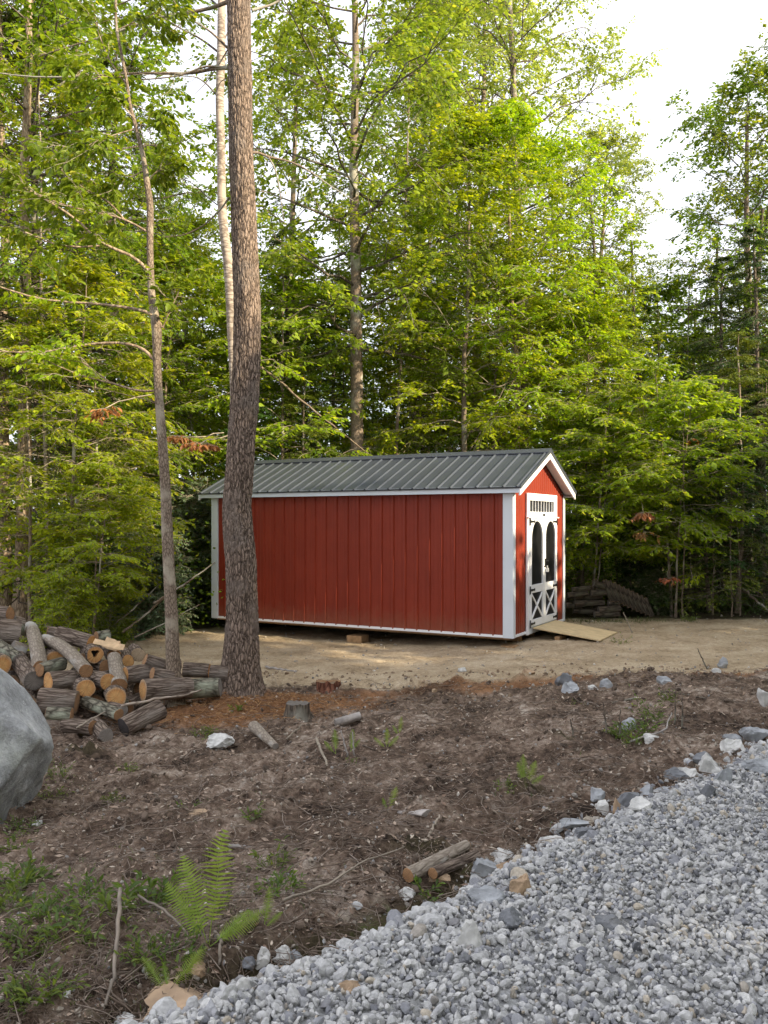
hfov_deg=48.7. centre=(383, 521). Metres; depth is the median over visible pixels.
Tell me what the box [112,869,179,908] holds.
weed
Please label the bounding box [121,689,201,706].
fallen branch
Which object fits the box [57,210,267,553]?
beech tree
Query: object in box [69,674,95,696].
log
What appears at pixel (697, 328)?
hemlock tree
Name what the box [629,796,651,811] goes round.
rock
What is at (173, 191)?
maple tree
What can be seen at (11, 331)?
beech tree
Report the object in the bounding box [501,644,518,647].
support block
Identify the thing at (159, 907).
fallen branch
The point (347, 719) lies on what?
log
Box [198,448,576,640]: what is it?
shed
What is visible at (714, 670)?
rock
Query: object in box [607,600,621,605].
log
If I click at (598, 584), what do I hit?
log
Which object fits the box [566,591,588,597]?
log
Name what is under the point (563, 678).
rock
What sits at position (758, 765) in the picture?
rock
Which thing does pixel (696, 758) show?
rock
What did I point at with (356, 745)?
fern
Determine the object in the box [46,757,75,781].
weed
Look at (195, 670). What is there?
log
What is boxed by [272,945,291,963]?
rock
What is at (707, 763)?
rock
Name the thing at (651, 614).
log
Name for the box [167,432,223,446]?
withered branch
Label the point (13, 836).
weed
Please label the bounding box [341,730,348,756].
dead stem
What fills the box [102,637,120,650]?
firewood
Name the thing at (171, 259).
beech tree
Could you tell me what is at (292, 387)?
hemlock tree
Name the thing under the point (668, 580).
withered branch
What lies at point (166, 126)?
beech tree
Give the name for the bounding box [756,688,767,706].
rock
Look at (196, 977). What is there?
pebbles
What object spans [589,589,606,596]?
log
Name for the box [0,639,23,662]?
log
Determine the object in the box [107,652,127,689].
log
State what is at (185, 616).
shrub
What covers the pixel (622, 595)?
log
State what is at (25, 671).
log
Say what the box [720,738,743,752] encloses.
rock
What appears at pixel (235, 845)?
fallen branch
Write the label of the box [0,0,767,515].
sky
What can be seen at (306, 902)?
clods
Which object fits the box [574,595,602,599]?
log
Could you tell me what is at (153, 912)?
grass
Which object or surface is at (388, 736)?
fern
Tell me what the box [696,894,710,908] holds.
rock
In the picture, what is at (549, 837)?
rock
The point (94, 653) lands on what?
log
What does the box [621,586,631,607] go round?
log
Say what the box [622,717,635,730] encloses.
rock
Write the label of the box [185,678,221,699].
log
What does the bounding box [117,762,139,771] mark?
weed
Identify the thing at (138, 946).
weed
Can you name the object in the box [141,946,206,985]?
fern
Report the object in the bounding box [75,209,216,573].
hemlock tree
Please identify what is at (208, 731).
weed
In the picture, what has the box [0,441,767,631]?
undergrowth
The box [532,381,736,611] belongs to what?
beech tree
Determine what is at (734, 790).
gravel
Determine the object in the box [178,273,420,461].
beech tree
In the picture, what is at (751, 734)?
rock
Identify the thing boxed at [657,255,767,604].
hemlock tree
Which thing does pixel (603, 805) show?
rock
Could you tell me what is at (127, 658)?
log
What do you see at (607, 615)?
log
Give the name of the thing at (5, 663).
log
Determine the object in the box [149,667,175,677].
log
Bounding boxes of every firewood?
[93,639,124,649]
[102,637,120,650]
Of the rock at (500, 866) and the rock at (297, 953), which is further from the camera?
the rock at (500, 866)
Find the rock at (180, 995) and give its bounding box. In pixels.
[143,980,202,1018]
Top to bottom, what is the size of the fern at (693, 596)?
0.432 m
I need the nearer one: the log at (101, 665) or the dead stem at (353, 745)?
the dead stem at (353, 745)
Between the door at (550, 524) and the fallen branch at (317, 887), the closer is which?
the fallen branch at (317, 887)
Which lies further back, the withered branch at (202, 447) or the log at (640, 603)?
the log at (640, 603)
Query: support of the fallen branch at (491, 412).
attached to the beech tree at (421, 427)
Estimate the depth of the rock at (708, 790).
5.02 m
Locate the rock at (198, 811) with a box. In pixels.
[188,808,208,816]
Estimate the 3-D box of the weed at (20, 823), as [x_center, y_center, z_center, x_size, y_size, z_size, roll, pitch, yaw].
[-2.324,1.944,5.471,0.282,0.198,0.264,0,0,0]
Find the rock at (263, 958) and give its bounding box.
[255,946,270,969]
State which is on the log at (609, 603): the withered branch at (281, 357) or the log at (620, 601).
the log at (620, 601)
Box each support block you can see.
[347,634,367,642]
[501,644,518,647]
[555,634,568,639]
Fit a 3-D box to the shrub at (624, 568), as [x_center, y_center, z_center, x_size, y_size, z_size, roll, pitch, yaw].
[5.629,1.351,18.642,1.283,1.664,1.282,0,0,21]
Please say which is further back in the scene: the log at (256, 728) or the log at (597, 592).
the log at (597, 592)
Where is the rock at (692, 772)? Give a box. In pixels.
[678,767,698,778]
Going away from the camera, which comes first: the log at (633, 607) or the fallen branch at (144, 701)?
the fallen branch at (144, 701)
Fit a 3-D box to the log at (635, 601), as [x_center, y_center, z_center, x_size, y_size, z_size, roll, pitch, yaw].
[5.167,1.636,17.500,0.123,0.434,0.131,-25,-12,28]
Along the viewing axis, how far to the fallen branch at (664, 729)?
6.82 m
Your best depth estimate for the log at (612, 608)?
17.25 m
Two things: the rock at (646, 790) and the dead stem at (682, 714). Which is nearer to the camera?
the rock at (646, 790)
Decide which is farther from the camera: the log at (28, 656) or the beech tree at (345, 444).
the beech tree at (345, 444)
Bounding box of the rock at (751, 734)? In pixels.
[738,726,767,741]
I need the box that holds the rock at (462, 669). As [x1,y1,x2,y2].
[458,667,466,671]
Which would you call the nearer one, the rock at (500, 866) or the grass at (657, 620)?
the rock at (500, 866)
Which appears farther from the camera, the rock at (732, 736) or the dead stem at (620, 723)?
the dead stem at (620, 723)
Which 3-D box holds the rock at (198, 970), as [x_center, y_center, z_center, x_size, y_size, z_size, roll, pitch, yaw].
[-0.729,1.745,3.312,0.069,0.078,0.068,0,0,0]
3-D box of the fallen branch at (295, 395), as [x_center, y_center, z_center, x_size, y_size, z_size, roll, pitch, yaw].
[-1.568,-2.509,18.903,2.691,1.975,0.075,0,0,-22]
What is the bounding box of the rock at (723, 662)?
[717,657,727,667]
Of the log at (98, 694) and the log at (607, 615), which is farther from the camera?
the log at (607, 615)
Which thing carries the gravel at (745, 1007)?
on the ground at (664, 649)
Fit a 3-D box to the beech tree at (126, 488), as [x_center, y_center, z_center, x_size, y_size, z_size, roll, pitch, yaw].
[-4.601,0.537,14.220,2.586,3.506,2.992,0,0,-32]
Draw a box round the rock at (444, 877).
[429,873,450,885]
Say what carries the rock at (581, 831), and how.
on the ground at (664, 649)
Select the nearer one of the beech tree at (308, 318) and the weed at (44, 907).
the weed at (44, 907)
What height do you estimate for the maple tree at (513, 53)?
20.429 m
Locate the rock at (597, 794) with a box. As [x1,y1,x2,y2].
[590,787,604,801]
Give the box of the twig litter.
[0,666,767,1023]
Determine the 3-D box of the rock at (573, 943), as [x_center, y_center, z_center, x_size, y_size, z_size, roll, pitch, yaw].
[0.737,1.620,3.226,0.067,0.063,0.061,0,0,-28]
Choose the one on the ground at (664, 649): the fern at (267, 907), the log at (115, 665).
the fern at (267, 907)
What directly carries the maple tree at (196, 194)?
on the ground at (664, 649)
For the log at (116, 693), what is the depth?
9.68 m
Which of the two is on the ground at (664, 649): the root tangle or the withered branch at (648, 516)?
the root tangle
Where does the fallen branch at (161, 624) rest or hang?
on the ground at (664, 649)
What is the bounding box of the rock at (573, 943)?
[569,939,584,951]
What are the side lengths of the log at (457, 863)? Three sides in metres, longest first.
0.427 x 0.059 x 0.056 m
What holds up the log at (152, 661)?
on the log at (136, 673)
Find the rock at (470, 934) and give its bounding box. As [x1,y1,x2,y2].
[457,919,482,948]
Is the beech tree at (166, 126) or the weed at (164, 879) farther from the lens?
the beech tree at (166, 126)
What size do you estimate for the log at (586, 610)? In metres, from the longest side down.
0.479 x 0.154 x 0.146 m
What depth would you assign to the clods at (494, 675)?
11.19 m
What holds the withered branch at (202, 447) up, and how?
attached to the birch tree at (221, 175)
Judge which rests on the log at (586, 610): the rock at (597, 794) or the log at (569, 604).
the log at (569, 604)
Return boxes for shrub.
[14,576,100,650]
[81,578,140,644]
[86,526,193,640]
[107,525,201,634]
[136,475,213,622]
[611,548,667,612]
[633,567,679,615]
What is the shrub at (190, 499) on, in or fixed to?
on the ground at (664, 649)
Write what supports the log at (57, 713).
on the log at (69, 725)
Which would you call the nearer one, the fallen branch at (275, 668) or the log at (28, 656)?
the log at (28, 656)
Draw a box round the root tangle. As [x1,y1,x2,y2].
[0,751,714,1023]
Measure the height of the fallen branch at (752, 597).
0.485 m
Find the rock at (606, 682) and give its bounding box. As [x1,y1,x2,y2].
[599,678,612,687]
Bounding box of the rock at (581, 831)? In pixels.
[574,827,593,837]
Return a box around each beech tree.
[0,0,221,707]
[0,250,216,621]
[0,254,211,625]
[0,320,136,648]
[20,450,195,634]
[47,232,289,556]
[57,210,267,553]
[64,249,316,605]
[168,237,402,511]
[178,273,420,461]
[307,282,511,454]
[328,95,611,453]
[331,304,535,456]
[368,95,654,452]
[377,229,615,546]
[501,294,689,606]
[513,246,697,586]
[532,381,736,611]
[553,353,767,617]
[553,386,709,615]
[570,272,754,570]
[647,326,767,500]
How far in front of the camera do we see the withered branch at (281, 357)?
18.50 m
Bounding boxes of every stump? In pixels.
[283,700,313,721]
[316,678,340,693]
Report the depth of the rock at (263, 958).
3.40 m
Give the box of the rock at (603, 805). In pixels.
[595,800,608,815]
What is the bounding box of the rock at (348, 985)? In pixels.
[338,980,359,993]
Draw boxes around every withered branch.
[83,394,151,425]
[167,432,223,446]
[180,435,227,453]
[268,347,301,365]
[628,493,654,522]
[633,522,659,543]
[658,562,680,585]
[681,555,705,584]
[685,438,699,445]
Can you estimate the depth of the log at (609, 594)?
17.45 m
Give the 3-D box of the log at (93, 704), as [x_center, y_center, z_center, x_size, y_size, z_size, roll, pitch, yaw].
[-3.159,2.083,9.493,0.683,0.144,0.132,6,3,39]
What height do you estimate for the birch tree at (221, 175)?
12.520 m
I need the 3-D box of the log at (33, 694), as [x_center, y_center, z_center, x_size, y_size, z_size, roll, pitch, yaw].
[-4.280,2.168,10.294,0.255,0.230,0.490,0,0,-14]
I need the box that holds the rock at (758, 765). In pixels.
[741,758,767,775]
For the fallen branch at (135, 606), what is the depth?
14.94 m
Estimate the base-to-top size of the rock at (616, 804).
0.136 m
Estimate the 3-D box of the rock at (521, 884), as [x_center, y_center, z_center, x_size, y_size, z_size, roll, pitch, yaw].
[0.597,1.603,3.735,0.103,0.113,0.064,0,0,0]
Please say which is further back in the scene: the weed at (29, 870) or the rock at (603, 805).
the rock at (603, 805)
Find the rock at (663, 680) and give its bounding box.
[656,676,672,685]
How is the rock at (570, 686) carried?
on the ground at (664, 649)
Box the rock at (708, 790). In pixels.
[700,784,715,797]
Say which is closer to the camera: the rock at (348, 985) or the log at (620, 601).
the rock at (348, 985)
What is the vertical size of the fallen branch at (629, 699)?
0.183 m
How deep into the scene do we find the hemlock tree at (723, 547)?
18.63 m
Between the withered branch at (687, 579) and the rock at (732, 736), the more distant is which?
the withered branch at (687, 579)
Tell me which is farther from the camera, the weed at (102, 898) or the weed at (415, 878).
the weed at (415, 878)
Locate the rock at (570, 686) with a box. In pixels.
[561,681,578,693]
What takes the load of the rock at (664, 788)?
on the ground at (664, 649)
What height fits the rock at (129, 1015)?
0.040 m
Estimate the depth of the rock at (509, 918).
3.40 m
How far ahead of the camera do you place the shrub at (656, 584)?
17.63 m
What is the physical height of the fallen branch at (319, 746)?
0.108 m
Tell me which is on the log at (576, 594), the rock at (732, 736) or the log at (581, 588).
the log at (581, 588)
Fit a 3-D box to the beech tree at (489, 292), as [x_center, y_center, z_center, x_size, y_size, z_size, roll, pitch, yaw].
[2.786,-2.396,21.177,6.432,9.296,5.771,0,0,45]
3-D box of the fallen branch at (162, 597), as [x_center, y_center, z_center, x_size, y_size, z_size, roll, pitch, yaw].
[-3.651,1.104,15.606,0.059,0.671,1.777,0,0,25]
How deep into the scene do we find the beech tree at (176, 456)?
16.31 m
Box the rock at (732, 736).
[722,734,742,740]
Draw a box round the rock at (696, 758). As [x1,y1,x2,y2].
[692,751,712,763]
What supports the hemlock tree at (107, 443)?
on the ground at (664, 649)
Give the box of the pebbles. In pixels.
[0,615,767,1023]
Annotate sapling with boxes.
[613,386,746,616]
[665,414,767,614]
[687,445,767,616]
[691,436,767,615]
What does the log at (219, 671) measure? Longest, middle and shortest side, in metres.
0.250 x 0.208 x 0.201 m
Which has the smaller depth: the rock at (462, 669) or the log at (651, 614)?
the rock at (462, 669)
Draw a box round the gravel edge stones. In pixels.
[114,739,767,1023]
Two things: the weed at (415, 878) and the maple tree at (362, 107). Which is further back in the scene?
the maple tree at (362, 107)
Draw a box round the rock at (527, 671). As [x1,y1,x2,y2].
[522,668,534,673]
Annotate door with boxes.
[529,518,543,627]
[544,518,557,622]
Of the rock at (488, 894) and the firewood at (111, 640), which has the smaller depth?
the rock at (488, 894)
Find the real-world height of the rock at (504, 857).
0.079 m
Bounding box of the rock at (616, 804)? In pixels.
[613,797,620,812]
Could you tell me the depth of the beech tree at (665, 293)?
24.38 m
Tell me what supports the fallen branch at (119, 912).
on the ground at (664, 649)
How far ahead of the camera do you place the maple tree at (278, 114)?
25.20 m
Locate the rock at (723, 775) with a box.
[713,767,732,783]
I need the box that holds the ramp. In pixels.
[533,620,616,640]
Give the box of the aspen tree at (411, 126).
[363,64,483,451]
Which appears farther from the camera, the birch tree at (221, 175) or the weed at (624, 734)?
the birch tree at (221, 175)
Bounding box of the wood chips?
[0,667,767,1023]
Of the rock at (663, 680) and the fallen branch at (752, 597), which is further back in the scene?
the fallen branch at (752, 597)
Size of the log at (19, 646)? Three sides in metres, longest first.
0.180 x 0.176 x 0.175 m
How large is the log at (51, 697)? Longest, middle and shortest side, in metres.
0.414 x 0.276 x 0.254 m
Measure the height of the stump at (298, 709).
0.237 m
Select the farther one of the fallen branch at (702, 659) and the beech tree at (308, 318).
the beech tree at (308, 318)
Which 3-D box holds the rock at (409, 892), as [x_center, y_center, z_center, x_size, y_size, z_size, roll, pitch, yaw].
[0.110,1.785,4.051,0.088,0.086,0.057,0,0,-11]
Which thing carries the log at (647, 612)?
on the ground at (664, 649)
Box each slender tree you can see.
[0,34,126,633]
[299,10,516,454]
[555,317,653,584]
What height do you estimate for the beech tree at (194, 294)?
9.053 m
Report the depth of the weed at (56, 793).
6.58 m
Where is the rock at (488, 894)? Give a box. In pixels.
[467,885,505,904]
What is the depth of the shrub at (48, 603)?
12.98 m
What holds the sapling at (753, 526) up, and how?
on the ground at (664, 649)
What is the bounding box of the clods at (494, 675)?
[19,662,755,704]
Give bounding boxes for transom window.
[529,499,554,513]
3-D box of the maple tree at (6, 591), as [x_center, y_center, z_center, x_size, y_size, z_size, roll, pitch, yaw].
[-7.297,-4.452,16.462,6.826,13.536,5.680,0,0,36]
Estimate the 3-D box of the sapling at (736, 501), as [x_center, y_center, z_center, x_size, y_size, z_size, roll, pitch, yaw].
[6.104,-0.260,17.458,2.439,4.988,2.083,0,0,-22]
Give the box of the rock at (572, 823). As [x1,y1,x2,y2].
[559,818,588,829]
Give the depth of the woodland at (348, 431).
38.25 m
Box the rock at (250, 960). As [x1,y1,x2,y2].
[242,956,255,970]
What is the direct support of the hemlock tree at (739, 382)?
on the ground at (664, 649)
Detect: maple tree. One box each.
[0,0,140,606]
[0,0,229,638]
[1,0,230,609]
[95,135,229,433]
[169,8,421,452]
[184,0,541,456]
[280,0,537,447]
[359,0,637,444]
[368,0,667,444]
[500,122,700,580]
[623,50,767,598]
[668,149,767,459]
[684,18,767,429]
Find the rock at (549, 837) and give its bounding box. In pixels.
[537,835,563,844]
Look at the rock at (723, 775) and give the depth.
5.28 m
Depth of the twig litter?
5.08 m
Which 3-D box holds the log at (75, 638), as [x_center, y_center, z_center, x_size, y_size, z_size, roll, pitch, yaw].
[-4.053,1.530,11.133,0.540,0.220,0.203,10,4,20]
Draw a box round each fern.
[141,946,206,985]
[165,830,264,946]
[247,887,281,925]
[324,729,338,753]
[349,730,360,750]
[373,728,398,746]
[382,787,396,808]
[392,716,402,732]
[517,754,543,783]
[681,590,705,605]
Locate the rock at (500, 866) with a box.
[496,861,508,869]
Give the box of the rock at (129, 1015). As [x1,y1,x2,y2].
[116,1012,136,1020]
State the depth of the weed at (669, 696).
8.38 m
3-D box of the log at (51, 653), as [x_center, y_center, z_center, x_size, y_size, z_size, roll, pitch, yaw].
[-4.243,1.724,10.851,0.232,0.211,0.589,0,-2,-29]
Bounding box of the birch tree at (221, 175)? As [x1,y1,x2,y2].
[134,0,233,397]
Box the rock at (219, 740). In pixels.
[206,733,234,748]
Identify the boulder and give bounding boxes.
[0,668,53,823]
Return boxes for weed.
[0,809,44,834]
[0,815,33,852]
[0,847,59,891]
[0,868,45,912]
[0,913,70,969]
[0,961,90,1014]
[11,882,95,941]
[34,909,105,946]
[37,784,73,799]
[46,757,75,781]
[48,865,121,903]
[68,887,138,927]
[99,789,124,804]
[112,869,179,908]
[114,926,163,970]
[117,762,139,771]
[146,868,191,896]
[147,919,208,969]
[177,891,231,918]
[189,725,223,740]
[227,703,243,712]
[239,801,265,820]
[245,835,297,869]
[254,865,305,896]
[411,874,445,901]
[494,774,516,793]
[604,717,662,746]
[609,632,632,643]
[626,684,673,721]
[657,688,679,701]
[680,614,700,621]
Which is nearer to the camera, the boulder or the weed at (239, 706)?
the boulder
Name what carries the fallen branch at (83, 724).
on the log at (103, 728)
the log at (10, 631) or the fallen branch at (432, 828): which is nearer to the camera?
the fallen branch at (432, 828)
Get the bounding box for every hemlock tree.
[0,1,205,628]
[10,42,225,612]
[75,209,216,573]
[189,383,288,621]
[200,228,348,602]
[259,365,334,459]
[275,268,378,457]
[369,269,469,453]
[589,400,730,606]
[640,376,767,614]
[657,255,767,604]
[660,331,767,615]
[663,305,737,586]
[673,222,767,605]
[693,366,767,614]
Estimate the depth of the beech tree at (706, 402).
16.83 m
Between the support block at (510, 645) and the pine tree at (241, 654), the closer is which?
the pine tree at (241, 654)
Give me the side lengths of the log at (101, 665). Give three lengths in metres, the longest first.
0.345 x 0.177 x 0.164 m
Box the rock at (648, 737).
[643,733,658,743]
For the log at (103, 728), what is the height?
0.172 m
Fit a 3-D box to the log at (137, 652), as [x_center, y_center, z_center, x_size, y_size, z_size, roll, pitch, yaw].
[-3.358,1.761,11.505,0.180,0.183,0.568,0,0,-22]
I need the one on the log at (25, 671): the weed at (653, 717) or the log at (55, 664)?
the log at (55, 664)
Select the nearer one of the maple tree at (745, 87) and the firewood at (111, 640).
the firewood at (111, 640)
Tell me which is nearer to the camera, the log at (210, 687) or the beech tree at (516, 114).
the log at (210, 687)
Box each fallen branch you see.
[76,711,105,728]
[104,887,121,1006]
[114,584,159,623]
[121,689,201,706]
[122,586,176,632]
[134,604,199,637]
[137,894,187,935]
[153,562,214,603]
[213,930,222,964]
[228,844,250,847]
[261,366,368,454]
[265,665,295,671]
[283,846,404,900]
[286,724,301,738]
[315,737,331,773]
[424,814,439,841]
[470,368,514,450]
[473,328,542,450]
[490,362,554,450]
[612,691,705,703]
[629,712,671,742]
[697,648,707,668]
[742,588,767,610]
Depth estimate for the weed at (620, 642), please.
13.87 m
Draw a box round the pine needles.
[53,691,405,735]
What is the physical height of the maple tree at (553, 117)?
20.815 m
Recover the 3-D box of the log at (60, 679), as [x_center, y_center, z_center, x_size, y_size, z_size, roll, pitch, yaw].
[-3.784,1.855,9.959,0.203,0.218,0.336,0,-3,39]
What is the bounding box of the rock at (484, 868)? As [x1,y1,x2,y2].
[471,858,496,878]
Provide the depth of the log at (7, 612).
11.47 m
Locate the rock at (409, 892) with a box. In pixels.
[398,887,415,900]
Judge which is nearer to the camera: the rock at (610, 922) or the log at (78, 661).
the rock at (610, 922)
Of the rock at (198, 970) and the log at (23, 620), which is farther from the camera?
the log at (23, 620)
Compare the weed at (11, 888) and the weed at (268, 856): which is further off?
the weed at (268, 856)
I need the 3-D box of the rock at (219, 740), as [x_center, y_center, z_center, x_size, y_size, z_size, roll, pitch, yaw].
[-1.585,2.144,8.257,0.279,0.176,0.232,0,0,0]
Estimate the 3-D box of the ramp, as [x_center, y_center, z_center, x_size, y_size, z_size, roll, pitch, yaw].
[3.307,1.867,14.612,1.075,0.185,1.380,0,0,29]
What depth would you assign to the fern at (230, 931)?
3.44 m
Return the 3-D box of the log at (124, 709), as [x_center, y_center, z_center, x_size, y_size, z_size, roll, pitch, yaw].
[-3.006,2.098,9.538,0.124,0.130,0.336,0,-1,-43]
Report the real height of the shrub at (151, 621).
2.358 m
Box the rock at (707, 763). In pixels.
[698,752,721,774]
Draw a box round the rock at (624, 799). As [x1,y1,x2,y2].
[617,792,639,806]
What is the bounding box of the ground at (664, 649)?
[0,523,767,1023]
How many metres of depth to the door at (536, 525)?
14.46 m
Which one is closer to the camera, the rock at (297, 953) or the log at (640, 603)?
the rock at (297, 953)
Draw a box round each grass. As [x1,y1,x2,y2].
[0,723,706,1023]
[565,604,767,624]
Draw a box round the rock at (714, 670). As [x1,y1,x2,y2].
[712,668,720,672]
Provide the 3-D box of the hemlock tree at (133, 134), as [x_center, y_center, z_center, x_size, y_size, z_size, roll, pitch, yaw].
[-6.322,-4.422,19.972,6.636,13.781,7.135,0,0,2]
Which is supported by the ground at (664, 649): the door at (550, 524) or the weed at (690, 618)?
the weed at (690, 618)
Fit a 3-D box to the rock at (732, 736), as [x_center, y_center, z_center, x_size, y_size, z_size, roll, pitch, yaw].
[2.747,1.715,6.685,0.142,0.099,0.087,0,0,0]
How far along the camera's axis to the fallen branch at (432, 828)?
4.80 m
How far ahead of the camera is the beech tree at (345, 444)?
22.08 m
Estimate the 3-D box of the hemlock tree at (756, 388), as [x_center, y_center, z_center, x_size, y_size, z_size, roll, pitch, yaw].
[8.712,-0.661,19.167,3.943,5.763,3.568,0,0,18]
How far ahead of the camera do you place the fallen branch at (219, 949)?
3.39 m
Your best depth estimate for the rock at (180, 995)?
3.17 m
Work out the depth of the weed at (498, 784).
5.41 m
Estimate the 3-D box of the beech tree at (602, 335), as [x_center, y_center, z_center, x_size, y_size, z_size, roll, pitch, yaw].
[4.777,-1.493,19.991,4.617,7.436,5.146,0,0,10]
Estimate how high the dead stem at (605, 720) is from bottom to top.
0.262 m
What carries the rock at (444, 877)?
on the ground at (664, 649)
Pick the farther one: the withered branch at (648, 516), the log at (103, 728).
the withered branch at (648, 516)
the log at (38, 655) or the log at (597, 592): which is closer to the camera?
the log at (38, 655)
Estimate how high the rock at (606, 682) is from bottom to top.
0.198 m
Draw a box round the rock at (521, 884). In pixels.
[509,873,530,895]
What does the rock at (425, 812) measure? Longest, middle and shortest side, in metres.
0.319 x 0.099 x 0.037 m
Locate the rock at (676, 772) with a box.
[663,767,690,780]
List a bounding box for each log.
[0,606,14,618]
[0,619,21,643]
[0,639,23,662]
[0,653,11,672]
[8,670,19,683]
[10,651,30,670]
[11,640,27,653]
[11,651,43,689]
[14,615,26,623]
[21,624,25,635]
[25,621,46,666]
[27,690,37,701]
[35,657,66,676]
[36,688,79,714]
[41,634,92,676]
[44,670,77,688]
[45,647,64,660]
[45,707,73,720]
[46,626,56,635]
[53,626,95,647]
[60,718,96,734]
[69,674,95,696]
[79,696,123,720]
[80,643,103,663]
[88,670,113,689]
[88,689,105,712]
[88,717,112,741]
[91,660,108,670]
[94,630,110,639]
[99,640,120,659]
[102,685,125,703]
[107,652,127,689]
[107,702,127,715]
[118,700,166,736]
[120,648,133,665]
[123,664,151,683]
[127,692,152,712]
[128,643,144,661]
[132,683,139,693]
[139,677,193,700]
[142,654,165,668]
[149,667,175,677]
[182,662,210,677]
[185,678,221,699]
[209,665,228,680]
[248,721,278,749]
[334,712,361,726]
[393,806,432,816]
[402,840,470,881]
[428,850,480,879]
[565,596,573,601]
[565,602,581,607]
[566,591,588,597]
[571,585,590,591]
[571,607,595,614]
[573,600,604,606]
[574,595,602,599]
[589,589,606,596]
[592,580,605,588]
[593,612,619,617]
[597,605,621,612]
[601,579,614,601]
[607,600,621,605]
[608,580,618,601]
[612,582,623,604]
[617,584,627,606]
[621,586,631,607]
[626,588,636,609]
[630,590,640,611]
[635,593,644,613]
[639,595,649,615]
[644,597,654,616]
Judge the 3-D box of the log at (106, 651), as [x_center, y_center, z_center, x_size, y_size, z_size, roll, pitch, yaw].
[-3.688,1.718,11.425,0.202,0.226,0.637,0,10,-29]
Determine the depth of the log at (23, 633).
11.44 m
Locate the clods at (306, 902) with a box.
[0,666,765,1023]
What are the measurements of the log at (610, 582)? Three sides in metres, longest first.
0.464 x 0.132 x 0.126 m
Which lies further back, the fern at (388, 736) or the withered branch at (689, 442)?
the withered branch at (689, 442)
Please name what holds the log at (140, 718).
on the ground at (664, 649)
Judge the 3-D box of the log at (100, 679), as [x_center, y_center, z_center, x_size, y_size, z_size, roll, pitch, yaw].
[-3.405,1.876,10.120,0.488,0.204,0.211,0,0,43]
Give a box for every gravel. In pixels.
[138,837,767,1023]
[502,740,767,868]
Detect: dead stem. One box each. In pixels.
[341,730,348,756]
[352,732,354,755]
[603,702,606,732]
[619,710,620,733]
[674,689,675,724]
[681,697,682,727]
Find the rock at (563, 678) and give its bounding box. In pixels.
[554,673,572,685]
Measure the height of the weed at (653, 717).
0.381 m
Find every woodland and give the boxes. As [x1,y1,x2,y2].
[9,188,767,596]
[9,300,767,553]
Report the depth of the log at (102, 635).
11.45 m
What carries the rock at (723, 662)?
on the ground at (664, 649)
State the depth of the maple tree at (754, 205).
23.73 m
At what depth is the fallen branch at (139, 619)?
14.73 m
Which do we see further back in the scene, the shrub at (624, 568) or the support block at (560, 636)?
the shrub at (624, 568)
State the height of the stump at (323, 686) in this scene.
0.200 m
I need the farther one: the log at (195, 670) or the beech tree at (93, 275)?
the beech tree at (93, 275)
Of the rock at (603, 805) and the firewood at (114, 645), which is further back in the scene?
the firewood at (114, 645)
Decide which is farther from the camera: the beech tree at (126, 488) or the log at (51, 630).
the beech tree at (126, 488)
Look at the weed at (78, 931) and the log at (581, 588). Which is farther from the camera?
the log at (581, 588)
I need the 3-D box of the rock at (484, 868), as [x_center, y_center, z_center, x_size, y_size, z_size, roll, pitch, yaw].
[0.513,1.815,4.395,0.151,0.144,0.097,0,0,0]
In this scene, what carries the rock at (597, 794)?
on the ground at (664, 649)
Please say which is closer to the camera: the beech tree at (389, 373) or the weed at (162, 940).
the weed at (162, 940)
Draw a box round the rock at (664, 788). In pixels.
[653,786,669,792]
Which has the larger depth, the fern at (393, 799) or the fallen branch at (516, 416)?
the fallen branch at (516, 416)
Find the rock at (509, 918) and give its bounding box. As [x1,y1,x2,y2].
[498,906,522,928]
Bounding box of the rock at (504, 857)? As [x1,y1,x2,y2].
[491,848,513,860]
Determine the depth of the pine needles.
10.08 m
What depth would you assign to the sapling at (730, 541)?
17.59 m
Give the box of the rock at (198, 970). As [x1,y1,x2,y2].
[189,958,205,977]
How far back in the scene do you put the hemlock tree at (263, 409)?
18.98 m
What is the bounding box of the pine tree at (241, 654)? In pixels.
[0,0,352,697]
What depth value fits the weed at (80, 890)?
3.91 m
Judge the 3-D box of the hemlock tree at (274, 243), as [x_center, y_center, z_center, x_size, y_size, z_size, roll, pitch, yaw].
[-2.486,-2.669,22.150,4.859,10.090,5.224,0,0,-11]
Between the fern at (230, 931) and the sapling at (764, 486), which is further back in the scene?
the sapling at (764, 486)
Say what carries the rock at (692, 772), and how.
on the ground at (664, 649)
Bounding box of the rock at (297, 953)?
[290,949,302,959]
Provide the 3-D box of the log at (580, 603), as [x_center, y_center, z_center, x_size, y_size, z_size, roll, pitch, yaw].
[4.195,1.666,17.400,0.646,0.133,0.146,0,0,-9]
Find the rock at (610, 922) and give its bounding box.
[594,914,626,932]
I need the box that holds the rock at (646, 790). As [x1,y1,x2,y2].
[640,784,652,797]
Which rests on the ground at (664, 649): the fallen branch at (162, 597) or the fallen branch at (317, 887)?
the fallen branch at (317, 887)
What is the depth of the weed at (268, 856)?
4.36 m
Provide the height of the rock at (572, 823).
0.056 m
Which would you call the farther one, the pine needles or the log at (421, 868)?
the pine needles
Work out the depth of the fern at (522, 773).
5.61 m
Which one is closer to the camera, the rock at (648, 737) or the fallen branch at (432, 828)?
the fallen branch at (432, 828)
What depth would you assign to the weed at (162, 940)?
3.39 m

